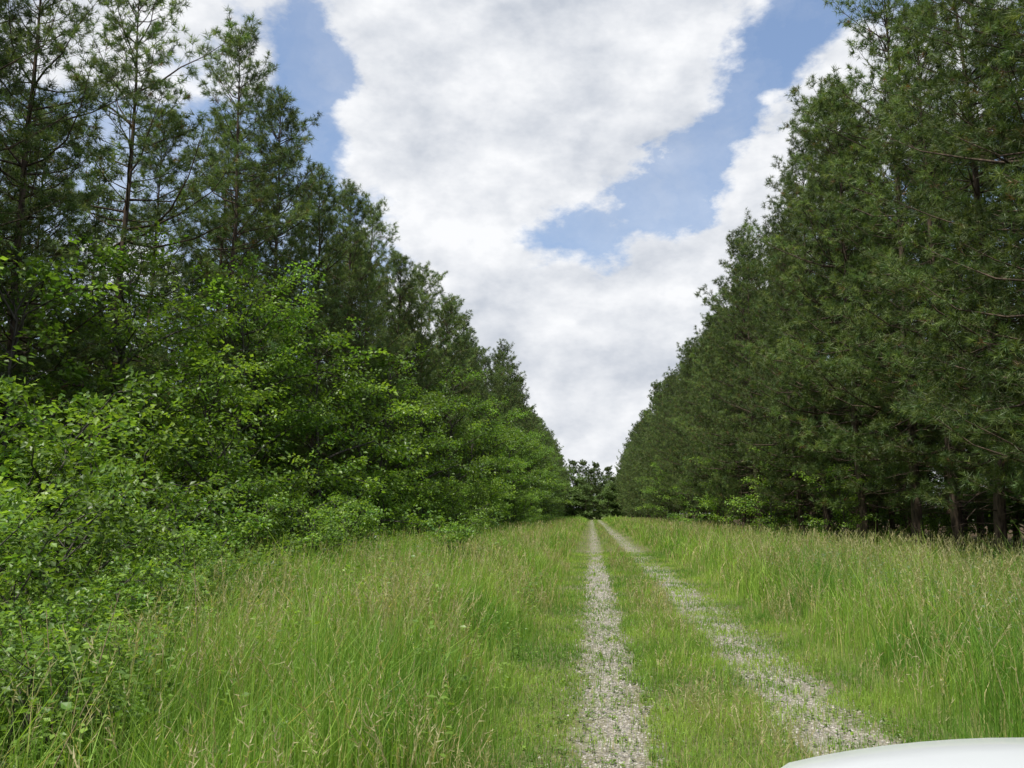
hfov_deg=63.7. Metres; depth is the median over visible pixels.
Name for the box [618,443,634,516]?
pine tree
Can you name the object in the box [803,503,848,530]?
broadleaf tree
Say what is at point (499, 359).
pine tree
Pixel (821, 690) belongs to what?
dirt road
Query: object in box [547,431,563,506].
pine tree
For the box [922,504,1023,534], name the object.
broadleaf tree
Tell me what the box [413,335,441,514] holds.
pine tree
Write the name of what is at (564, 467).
pine tree
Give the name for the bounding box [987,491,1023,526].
broadleaf tree
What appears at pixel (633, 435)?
pine tree
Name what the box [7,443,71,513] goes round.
shrub
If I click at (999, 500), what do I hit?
pine tree
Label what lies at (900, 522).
shrub
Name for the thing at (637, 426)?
pine tree
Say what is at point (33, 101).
pine tree
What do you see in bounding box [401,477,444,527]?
shrub
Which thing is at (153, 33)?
pine tree
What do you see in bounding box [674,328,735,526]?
pine tree
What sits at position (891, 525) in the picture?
pine tree
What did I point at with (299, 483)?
shrub
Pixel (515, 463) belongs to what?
broadleaf tree
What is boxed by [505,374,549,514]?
pine tree
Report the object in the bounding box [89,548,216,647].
shrub
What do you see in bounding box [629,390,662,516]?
pine tree
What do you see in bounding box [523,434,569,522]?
broadleaf tree
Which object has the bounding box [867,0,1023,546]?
pine tree
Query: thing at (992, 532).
broadleaf tree
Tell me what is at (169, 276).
pine tree
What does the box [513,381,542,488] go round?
pine tree
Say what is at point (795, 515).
pine tree
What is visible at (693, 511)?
broadleaf tree
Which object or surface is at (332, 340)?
broadleaf tree
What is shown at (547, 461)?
pine tree
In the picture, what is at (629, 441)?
pine tree
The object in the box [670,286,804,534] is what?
pine tree
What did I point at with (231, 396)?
broadleaf tree
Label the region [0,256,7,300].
broadleaf tree
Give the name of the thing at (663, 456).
pine tree
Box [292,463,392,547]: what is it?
shrub
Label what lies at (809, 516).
shrub
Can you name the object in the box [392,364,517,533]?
broadleaf tree
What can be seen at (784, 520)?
shrub
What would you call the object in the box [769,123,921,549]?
pine tree
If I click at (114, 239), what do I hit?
pine tree
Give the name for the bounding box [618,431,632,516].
pine tree
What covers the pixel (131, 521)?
shrub
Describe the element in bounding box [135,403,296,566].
shrub
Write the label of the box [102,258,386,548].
broadleaf tree
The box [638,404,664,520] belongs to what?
pine tree
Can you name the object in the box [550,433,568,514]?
pine tree
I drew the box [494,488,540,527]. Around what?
shrub
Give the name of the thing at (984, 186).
pine tree
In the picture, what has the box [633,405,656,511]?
pine tree
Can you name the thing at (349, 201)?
pine tree
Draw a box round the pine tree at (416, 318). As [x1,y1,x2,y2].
[357,280,472,514]
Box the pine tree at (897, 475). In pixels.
[839,177,948,546]
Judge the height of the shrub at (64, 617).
1.265 m
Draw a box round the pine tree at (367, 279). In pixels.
[284,240,414,517]
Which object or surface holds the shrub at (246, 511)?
on the ground at (812, 648)
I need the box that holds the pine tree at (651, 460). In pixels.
[640,379,671,516]
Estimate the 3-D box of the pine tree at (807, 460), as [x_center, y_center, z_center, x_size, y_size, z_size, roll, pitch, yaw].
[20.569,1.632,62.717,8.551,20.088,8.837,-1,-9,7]
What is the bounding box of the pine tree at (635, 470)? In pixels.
[624,419,646,516]
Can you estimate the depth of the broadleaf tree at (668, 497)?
97.55 m
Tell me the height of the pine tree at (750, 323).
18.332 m
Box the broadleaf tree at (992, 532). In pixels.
[930,441,1023,537]
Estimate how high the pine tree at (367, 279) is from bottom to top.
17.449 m
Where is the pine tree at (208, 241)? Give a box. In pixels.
[127,107,281,505]
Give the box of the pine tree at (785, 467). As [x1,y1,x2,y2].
[722,126,901,545]
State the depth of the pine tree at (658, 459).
94.88 m
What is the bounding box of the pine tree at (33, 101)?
[0,0,171,507]
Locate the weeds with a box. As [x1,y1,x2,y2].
[0,528,1023,767]
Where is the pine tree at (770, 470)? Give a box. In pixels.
[723,199,848,537]
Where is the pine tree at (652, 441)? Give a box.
[641,391,685,517]
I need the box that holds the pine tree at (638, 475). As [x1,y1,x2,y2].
[629,427,654,518]
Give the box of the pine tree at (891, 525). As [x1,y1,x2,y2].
[857,225,924,538]
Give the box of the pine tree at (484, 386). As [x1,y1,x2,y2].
[449,344,504,492]
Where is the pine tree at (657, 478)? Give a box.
[654,342,699,509]
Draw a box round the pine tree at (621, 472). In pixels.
[611,443,629,514]
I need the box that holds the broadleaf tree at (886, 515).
[835,468,982,536]
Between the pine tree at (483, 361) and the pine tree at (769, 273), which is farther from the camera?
the pine tree at (483, 361)
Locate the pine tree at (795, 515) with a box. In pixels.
[780,510,797,530]
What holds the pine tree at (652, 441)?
on the ground at (812, 648)
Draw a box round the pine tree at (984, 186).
[929,0,1023,480]
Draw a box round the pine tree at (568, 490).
[557,453,570,514]
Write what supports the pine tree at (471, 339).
on the ground at (812, 648)
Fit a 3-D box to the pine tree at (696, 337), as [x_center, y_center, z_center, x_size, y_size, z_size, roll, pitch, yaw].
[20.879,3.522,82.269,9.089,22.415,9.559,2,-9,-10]
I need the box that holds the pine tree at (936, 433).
[907,0,1023,536]
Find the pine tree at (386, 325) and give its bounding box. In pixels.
[348,275,434,497]
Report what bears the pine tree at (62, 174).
on the ground at (812, 648)
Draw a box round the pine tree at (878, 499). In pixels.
[802,73,992,554]
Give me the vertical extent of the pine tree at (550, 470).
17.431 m
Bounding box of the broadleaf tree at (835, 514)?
[816,508,908,530]
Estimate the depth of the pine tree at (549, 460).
149.45 m
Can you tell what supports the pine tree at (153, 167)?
on the ground at (812, 648)
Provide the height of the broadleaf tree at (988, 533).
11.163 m
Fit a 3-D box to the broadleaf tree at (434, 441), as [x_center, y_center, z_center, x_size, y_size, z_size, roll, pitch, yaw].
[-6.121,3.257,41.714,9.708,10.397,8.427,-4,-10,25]
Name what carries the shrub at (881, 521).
on the ground at (812, 648)
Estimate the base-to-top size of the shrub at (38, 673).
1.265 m
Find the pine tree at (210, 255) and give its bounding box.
[170,246,212,503]
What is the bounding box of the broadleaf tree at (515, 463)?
[430,396,536,528]
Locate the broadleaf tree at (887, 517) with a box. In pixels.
[878,473,942,533]
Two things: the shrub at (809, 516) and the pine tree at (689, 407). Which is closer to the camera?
the shrub at (809, 516)
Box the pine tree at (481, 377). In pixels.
[410,294,500,490]
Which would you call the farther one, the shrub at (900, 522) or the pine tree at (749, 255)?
the pine tree at (749, 255)
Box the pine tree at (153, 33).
[0,0,281,504]
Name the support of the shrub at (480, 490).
on the ground at (812, 648)
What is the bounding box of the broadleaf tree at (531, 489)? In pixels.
[457,418,559,524]
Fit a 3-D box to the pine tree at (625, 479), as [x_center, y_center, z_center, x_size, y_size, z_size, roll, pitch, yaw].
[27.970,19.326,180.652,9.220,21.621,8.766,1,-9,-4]
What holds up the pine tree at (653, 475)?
on the ground at (812, 648)
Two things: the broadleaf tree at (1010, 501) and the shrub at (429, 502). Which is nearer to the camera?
the broadleaf tree at (1010, 501)
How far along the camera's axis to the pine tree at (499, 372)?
91.19 m
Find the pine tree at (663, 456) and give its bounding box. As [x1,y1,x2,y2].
[646,394,685,517]
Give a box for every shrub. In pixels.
[0,345,136,591]
[0,367,251,577]
[0,402,183,586]
[0,450,207,628]
[0,465,110,604]
[0,476,204,649]
[0,478,123,723]
[0,506,18,638]
[0,587,127,751]
[0,628,161,767]
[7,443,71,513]
[26,551,228,659]
[30,595,198,751]
[63,396,272,561]
[73,462,244,580]
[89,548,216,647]
[97,501,277,600]
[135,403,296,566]
[143,543,262,621]
[162,487,254,551]
[170,490,331,570]
[212,471,295,544]
[236,450,370,559]
[244,492,377,565]
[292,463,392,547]
[298,491,389,555]
[345,468,418,542]
[368,467,457,538]
[369,501,431,533]
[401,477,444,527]
[411,512,511,567]
[423,476,503,537]
[441,482,490,527]
[449,479,510,535]
[471,484,515,526]
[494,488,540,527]
[506,489,542,525]
[519,490,553,523]
[707,506,735,527]
[753,504,789,534]
[774,511,795,533]
[785,514,813,538]
[802,517,849,538]
[843,504,901,545]
[876,495,972,552]
[924,521,973,555]
[929,507,985,551]
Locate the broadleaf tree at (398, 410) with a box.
[270,376,439,541]
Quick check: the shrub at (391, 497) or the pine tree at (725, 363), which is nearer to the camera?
the shrub at (391, 497)
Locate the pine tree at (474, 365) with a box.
[442,332,504,486]
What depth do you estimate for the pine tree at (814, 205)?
33.62 m
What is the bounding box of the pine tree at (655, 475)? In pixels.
[640,421,681,522]
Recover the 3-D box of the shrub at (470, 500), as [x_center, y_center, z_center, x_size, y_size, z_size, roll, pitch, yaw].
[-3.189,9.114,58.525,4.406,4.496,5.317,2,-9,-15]
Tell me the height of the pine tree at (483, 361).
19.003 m
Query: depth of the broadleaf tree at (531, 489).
69.97 m
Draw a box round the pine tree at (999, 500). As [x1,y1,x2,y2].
[867,0,1023,565]
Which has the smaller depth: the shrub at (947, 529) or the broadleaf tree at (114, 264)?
the broadleaf tree at (114, 264)
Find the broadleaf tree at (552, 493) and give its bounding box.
[534,455,565,518]
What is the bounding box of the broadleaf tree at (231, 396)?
[122,340,297,556]
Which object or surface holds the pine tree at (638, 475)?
on the ground at (812, 648)
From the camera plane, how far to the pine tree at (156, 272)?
46.46 m
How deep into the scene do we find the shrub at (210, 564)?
11.53 m
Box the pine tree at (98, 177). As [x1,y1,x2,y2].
[36,143,165,458]
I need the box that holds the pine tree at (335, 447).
[252,191,369,504]
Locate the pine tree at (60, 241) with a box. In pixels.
[0,96,76,445]
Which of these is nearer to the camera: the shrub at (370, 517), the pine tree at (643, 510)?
the shrub at (370, 517)
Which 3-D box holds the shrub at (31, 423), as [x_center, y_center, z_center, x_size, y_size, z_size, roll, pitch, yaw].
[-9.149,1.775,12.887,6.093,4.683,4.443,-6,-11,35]
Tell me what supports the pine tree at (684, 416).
on the ground at (812, 648)
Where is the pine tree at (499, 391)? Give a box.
[468,375,524,501]
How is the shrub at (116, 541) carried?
on the ground at (812, 648)
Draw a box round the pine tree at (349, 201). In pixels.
[282,178,416,521]
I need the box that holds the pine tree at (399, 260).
[319,250,470,531]
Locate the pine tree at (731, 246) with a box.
[694,224,795,533]
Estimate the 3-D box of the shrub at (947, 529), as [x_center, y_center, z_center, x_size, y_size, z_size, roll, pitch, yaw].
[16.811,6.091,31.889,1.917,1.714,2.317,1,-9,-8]
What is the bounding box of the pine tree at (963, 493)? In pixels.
[917,237,993,544]
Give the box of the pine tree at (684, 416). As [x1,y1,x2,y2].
[665,310,728,517]
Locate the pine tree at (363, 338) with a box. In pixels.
[318,251,393,457]
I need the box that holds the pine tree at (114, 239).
[67,212,140,445]
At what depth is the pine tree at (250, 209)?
42.25 m
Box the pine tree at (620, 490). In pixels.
[614,454,629,516]
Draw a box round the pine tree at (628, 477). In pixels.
[623,434,640,505]
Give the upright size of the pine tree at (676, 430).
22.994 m
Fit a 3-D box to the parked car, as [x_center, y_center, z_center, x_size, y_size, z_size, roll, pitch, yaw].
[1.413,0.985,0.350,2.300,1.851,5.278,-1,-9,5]
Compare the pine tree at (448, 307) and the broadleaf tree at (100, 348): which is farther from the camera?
the pine tree at (448, 307)
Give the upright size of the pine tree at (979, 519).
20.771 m
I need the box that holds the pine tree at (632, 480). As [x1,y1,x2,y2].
[625,434,647,516]
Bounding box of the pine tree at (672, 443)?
[657,363,695,518]
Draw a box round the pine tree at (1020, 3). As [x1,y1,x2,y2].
[989,0,1023,199]
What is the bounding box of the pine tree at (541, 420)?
[538,417,562,512]
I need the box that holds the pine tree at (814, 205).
[739,80,996,548]
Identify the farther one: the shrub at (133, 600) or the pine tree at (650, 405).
the pine tree at (650, 405)
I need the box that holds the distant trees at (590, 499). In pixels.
[564,459,651,519]
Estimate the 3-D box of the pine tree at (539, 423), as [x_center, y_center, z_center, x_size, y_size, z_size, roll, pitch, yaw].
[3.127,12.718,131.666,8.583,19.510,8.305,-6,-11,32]
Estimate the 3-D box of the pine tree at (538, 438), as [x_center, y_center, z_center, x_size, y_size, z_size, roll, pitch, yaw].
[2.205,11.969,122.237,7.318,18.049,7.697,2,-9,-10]
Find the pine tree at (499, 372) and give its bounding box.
[488,366,537,490]
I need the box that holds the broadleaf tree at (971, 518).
[924,478,1023,534]
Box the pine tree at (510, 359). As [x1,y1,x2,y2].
[488,338,543,496]
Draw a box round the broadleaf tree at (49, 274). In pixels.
[0,230,207,555]
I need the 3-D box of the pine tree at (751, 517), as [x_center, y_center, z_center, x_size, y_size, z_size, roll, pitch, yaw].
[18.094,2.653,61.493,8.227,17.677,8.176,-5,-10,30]
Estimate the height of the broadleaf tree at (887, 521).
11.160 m
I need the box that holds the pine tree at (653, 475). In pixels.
[641,429,681,517]
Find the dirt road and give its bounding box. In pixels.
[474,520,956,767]
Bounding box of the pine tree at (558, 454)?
[548,439,566,513]
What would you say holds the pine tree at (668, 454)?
on the ground at (812, 648)
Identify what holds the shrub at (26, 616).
on the ground at (812, 648)
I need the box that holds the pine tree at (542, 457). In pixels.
[527,411,552,513]
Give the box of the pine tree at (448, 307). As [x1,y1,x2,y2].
[400,293,496,515]
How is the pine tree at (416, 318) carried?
on the ground at (812, 648)
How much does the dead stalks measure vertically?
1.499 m
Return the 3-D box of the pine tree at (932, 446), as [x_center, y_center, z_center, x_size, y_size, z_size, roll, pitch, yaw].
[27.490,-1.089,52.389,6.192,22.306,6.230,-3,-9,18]
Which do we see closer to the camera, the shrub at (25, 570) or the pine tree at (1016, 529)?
the shrub at (25, 570)
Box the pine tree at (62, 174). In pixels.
[0,103,139,483]
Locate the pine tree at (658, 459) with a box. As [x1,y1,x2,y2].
[653,385,708,517]
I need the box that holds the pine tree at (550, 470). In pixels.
[540,426,559,512]
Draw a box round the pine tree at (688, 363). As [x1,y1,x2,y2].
[648,337,714,521]
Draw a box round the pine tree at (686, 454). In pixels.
[672,312,730,523]
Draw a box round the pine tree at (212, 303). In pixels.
[165,232,237,449]
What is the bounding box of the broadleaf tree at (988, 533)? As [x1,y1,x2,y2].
[970,457,1023,541]
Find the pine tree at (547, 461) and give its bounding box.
[537,420,552,513]
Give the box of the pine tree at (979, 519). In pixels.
[920,147,1021,551]
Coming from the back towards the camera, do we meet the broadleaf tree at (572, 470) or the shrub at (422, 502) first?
the broadleaf tree at (572, 470)
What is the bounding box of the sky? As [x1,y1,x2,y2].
[0,0,1023,513]
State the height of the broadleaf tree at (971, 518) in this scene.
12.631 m
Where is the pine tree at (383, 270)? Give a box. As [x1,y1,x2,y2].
[299,193,425,503]
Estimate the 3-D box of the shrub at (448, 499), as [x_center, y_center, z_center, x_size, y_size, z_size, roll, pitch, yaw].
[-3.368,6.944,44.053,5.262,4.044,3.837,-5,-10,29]
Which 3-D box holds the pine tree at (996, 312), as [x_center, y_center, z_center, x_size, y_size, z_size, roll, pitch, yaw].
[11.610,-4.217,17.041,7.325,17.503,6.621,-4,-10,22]
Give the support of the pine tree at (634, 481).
on the ground at (812, 648)
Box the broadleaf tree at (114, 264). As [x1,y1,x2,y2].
[2,219,285,556]
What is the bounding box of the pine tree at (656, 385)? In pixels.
[634,379,664,518]
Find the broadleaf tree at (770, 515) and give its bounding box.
[725,446,815,531]
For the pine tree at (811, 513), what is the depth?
53.32 m
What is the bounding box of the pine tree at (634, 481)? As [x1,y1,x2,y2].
[625,413,653,518]
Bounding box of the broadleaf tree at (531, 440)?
[484,407,549,524]
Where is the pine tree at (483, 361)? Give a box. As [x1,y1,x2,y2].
[442,340,520,506]
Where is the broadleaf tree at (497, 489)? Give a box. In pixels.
[435,418,517,528]
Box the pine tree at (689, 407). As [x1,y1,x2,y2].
[667,358,726,524]
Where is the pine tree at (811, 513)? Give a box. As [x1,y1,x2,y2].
[730,196,850,539]
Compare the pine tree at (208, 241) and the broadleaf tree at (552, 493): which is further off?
the broadleaf tree at (552, 493)
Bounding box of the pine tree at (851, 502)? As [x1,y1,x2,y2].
[825,261,852,536]
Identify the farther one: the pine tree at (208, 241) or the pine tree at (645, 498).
the pine tree at (645, 498)
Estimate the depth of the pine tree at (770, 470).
43.48 m
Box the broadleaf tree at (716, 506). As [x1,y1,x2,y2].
[678,452,750,529]
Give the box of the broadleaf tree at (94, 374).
[39,338,163,507]
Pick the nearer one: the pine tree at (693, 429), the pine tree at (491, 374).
the pine tree at (693, 429)
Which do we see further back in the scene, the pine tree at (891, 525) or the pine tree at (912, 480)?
the pine tree at (891, 525)
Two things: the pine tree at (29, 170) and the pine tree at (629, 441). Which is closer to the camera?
the pine tree at (29, 170)
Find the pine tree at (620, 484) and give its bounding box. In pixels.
[617,455,635,516]
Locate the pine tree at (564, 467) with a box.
[553,441,569,507]
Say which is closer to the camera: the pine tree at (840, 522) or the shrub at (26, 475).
the shrub at (26, 475)
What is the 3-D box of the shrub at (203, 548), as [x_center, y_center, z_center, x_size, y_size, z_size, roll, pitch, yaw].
[-5.357,3.011,13.479,2.908,2.150,2.405,-1,-9,9]
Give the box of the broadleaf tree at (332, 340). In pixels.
[218,298,450,537]
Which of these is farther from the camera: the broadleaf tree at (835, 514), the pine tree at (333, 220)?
the broadleaf tree at (835, 514)
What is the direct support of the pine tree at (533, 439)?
on the ground at (812, 648)
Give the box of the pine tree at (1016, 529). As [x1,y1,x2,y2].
[944,156,1023,550]
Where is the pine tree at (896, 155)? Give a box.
[818,0,1023,556]
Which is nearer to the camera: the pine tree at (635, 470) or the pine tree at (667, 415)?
the pine tree at (667, 415)
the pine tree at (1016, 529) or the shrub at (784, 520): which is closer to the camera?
the pine tree at (1016, 529)
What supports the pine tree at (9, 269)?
on the ground at (812, 648)
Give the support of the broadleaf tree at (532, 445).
on the ground at (812, 648)
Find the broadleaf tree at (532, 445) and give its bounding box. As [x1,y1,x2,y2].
[480,428,556,520]
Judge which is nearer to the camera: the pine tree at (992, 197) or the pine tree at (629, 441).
the pine tree at (992, 197)
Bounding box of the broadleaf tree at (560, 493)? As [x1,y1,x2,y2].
[546,457,578,519]
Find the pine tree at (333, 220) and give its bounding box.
[244,160,387,513]
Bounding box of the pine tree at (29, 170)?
[0,1,80,480]
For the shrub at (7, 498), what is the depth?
9.82 m
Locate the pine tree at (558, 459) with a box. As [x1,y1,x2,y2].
[549,432,569,504]
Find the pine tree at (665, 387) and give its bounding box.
[638,371,682,519]
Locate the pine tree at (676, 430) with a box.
[669,332,724,517]
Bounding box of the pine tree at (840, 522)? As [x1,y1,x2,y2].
[757,172,885,539]
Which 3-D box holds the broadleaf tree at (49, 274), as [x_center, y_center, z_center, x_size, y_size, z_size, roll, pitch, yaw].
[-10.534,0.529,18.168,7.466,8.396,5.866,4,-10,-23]
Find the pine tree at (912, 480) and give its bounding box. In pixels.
[775,0,1014,550]
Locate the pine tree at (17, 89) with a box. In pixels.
[0,0,117,405]
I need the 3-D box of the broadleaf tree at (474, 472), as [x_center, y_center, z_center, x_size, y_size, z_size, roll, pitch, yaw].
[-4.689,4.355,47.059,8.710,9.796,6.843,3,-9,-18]
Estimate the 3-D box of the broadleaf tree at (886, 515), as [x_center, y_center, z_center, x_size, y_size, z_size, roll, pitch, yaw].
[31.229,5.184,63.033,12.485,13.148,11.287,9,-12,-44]
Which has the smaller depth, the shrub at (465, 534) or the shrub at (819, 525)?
the shrub at (465, 534)
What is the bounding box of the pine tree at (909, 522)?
[886,214,935,536]
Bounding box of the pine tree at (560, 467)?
[555,440,567,509]
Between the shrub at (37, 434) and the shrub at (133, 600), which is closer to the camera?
the shrub at (133, 600)
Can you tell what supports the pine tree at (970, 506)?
on the ground at (812, 648)
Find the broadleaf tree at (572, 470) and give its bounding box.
[537,445,576,521]
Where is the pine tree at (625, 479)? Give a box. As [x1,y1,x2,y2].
[619,426,643,516]
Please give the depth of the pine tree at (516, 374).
101.55 m
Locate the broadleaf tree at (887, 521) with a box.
[866,471,935,530]
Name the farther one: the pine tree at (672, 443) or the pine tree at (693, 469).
the pine tree at (672, 443)
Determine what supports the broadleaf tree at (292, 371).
on the ground at (812, 648)
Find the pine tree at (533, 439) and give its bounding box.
[512,394,546,508]
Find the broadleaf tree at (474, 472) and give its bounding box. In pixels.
[363,373,510,531]
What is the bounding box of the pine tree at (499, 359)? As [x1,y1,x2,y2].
[478,347,542,492]
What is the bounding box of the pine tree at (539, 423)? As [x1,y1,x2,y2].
[530,403,562,497]
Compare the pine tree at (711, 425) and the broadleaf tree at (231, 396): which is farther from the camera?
the pine tree at (711, 425)
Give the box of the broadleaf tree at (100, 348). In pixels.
[11,275,160,506]
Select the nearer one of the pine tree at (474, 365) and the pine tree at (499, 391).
the pine tree at (474, 365)
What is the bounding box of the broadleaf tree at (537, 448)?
[514,443,563,523]
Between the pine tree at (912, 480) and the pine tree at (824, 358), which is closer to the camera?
the pine tree at (912, 480)
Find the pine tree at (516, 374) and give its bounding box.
[505,361,535,487]
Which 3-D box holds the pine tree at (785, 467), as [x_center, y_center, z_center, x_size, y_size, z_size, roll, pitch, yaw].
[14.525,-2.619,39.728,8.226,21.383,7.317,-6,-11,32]
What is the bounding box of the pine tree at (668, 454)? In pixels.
[652,392,680,520]
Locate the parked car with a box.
[781,737,1023,767]
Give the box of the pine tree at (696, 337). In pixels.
[681,316,732,521]
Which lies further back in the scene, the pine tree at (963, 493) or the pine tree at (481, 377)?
the pine tree at (481, 377)
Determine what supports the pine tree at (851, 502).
on the ground at (812, 648)
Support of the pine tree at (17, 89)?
on the ground at (812, 648)
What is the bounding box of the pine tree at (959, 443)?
[919,162,1014,544]
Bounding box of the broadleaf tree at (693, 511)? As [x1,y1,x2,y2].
[665,454,713,525]
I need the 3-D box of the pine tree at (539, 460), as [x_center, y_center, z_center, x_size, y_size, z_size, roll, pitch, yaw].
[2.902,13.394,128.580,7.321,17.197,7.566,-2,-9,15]
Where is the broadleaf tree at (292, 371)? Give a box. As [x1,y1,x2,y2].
[128,252,381,548]
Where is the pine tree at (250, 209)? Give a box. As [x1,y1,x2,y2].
[160,160,336,517]
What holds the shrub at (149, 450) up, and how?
on the ground at (812, 648)
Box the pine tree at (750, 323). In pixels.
[700,233,828,531]
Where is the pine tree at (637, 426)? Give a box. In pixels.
[623,422,641,516]
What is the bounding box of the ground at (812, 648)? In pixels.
[8,516,1023,767]
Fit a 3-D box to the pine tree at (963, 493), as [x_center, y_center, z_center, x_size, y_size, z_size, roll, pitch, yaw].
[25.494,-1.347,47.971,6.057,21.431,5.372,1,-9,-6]
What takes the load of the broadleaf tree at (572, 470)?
on the ground at (812, 648)
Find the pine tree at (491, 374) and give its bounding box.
[476,352,517,494]
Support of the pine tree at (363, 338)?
on the ground at (812, 648)
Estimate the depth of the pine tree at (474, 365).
72.34 m
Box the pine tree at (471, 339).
[431,312,493,509]
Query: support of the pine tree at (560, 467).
on the ground at (812, 648)
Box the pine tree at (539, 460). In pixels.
[533,418,553,507]
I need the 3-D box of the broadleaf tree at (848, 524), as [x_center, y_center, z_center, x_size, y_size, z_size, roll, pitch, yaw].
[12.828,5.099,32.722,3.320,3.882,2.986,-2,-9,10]
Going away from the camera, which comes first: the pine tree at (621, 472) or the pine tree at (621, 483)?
the pine tree at (621, 483)
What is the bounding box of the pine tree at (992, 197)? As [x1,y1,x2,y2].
[962,73,1023,521]
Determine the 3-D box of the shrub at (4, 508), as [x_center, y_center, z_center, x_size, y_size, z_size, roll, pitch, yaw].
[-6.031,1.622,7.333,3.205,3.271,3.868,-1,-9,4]
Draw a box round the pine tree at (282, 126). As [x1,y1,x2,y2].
[149,81,355,533]
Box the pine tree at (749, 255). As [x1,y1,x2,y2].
[688,237,792,530]
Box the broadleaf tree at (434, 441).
[300,343,464,537]
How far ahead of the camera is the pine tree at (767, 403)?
58.52 m
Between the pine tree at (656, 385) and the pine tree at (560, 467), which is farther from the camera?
the pine tree at (560, 467)
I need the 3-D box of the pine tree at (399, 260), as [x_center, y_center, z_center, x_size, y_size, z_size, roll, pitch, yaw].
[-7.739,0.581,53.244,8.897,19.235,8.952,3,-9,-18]
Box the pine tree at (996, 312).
[897,0,1023,502]
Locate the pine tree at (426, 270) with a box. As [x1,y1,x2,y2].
[388,261,488,512]
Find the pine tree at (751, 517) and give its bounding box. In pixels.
[700,309,783,525]
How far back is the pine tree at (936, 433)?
28.84 m
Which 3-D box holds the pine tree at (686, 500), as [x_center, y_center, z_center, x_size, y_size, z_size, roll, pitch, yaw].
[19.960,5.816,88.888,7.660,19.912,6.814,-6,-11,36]
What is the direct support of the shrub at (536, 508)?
on the ground at (812, 648)
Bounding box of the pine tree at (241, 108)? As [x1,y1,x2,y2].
[110,5,329,539]
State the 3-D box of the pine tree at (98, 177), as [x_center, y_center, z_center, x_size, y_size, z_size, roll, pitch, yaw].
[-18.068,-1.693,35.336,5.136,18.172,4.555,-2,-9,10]
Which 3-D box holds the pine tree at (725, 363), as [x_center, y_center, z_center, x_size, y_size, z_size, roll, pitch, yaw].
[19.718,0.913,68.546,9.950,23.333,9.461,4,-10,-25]
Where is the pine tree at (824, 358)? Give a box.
[758,146,901,532]
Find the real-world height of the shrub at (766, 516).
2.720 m
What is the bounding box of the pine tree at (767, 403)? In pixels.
[724,246,828,528]
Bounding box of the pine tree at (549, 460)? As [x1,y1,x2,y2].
[540,423,557,506]
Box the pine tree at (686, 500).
[665,354,702,516]
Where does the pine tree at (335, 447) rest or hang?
on the ground at (812, 648)
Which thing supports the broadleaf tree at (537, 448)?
on the ground at (812, 648)
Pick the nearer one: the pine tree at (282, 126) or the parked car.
the parked car
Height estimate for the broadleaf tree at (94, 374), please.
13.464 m
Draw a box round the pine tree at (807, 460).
[734,288,834,522]
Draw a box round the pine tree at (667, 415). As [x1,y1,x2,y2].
[651,363,702,517]
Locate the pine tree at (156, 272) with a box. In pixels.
[120,238,165,458]
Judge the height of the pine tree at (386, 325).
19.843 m
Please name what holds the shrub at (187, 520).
on the ground at (812, 648)
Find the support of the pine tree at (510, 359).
on the ground at (812, 648)
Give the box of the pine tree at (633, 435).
[622,409,650,515]
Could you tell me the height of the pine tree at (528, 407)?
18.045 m
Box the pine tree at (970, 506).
[849,116,1023,540]
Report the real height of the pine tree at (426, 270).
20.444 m
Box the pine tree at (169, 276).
[123,256,195,505]
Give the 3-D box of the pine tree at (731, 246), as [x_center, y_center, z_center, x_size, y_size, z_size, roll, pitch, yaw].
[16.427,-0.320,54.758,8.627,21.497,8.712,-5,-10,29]
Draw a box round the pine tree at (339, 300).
[300,230,391,494]
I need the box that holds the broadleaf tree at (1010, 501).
[966,470,1023,540]
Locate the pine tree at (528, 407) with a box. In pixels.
[522,404,548,511]
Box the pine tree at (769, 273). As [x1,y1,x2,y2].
[728,71,927,543]
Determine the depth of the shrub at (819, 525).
40.85 m
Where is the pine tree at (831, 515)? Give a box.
[809,273,832,525]
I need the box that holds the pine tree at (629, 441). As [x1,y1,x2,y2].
[617,428,636,515]
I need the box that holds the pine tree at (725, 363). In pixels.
[695,263,767,523]
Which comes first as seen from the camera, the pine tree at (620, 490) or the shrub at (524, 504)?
the shrub at (524, 504)
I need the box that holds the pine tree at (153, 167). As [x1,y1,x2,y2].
[53,98,262,504]
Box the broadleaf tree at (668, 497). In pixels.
[633,455,688,521]
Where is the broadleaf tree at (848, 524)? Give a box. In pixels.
[792,464,883,550]
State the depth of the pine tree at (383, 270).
49.77 m
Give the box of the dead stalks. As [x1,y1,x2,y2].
[0,560,197,767]
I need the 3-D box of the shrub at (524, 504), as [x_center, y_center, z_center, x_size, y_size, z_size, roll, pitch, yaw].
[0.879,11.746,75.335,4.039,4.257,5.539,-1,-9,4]
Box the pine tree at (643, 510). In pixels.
[633,425,657,517]
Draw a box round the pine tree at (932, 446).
[914,218,950,536]
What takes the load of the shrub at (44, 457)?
on the ground at (812, 648)
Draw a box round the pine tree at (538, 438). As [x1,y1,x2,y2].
[525,406,550,511]
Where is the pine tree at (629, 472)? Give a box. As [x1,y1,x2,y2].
[622,446,642,516]
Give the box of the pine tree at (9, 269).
[0,198,47,356]
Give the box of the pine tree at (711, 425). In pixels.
[688,337,769,516]
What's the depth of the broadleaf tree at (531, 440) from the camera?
78.11 m

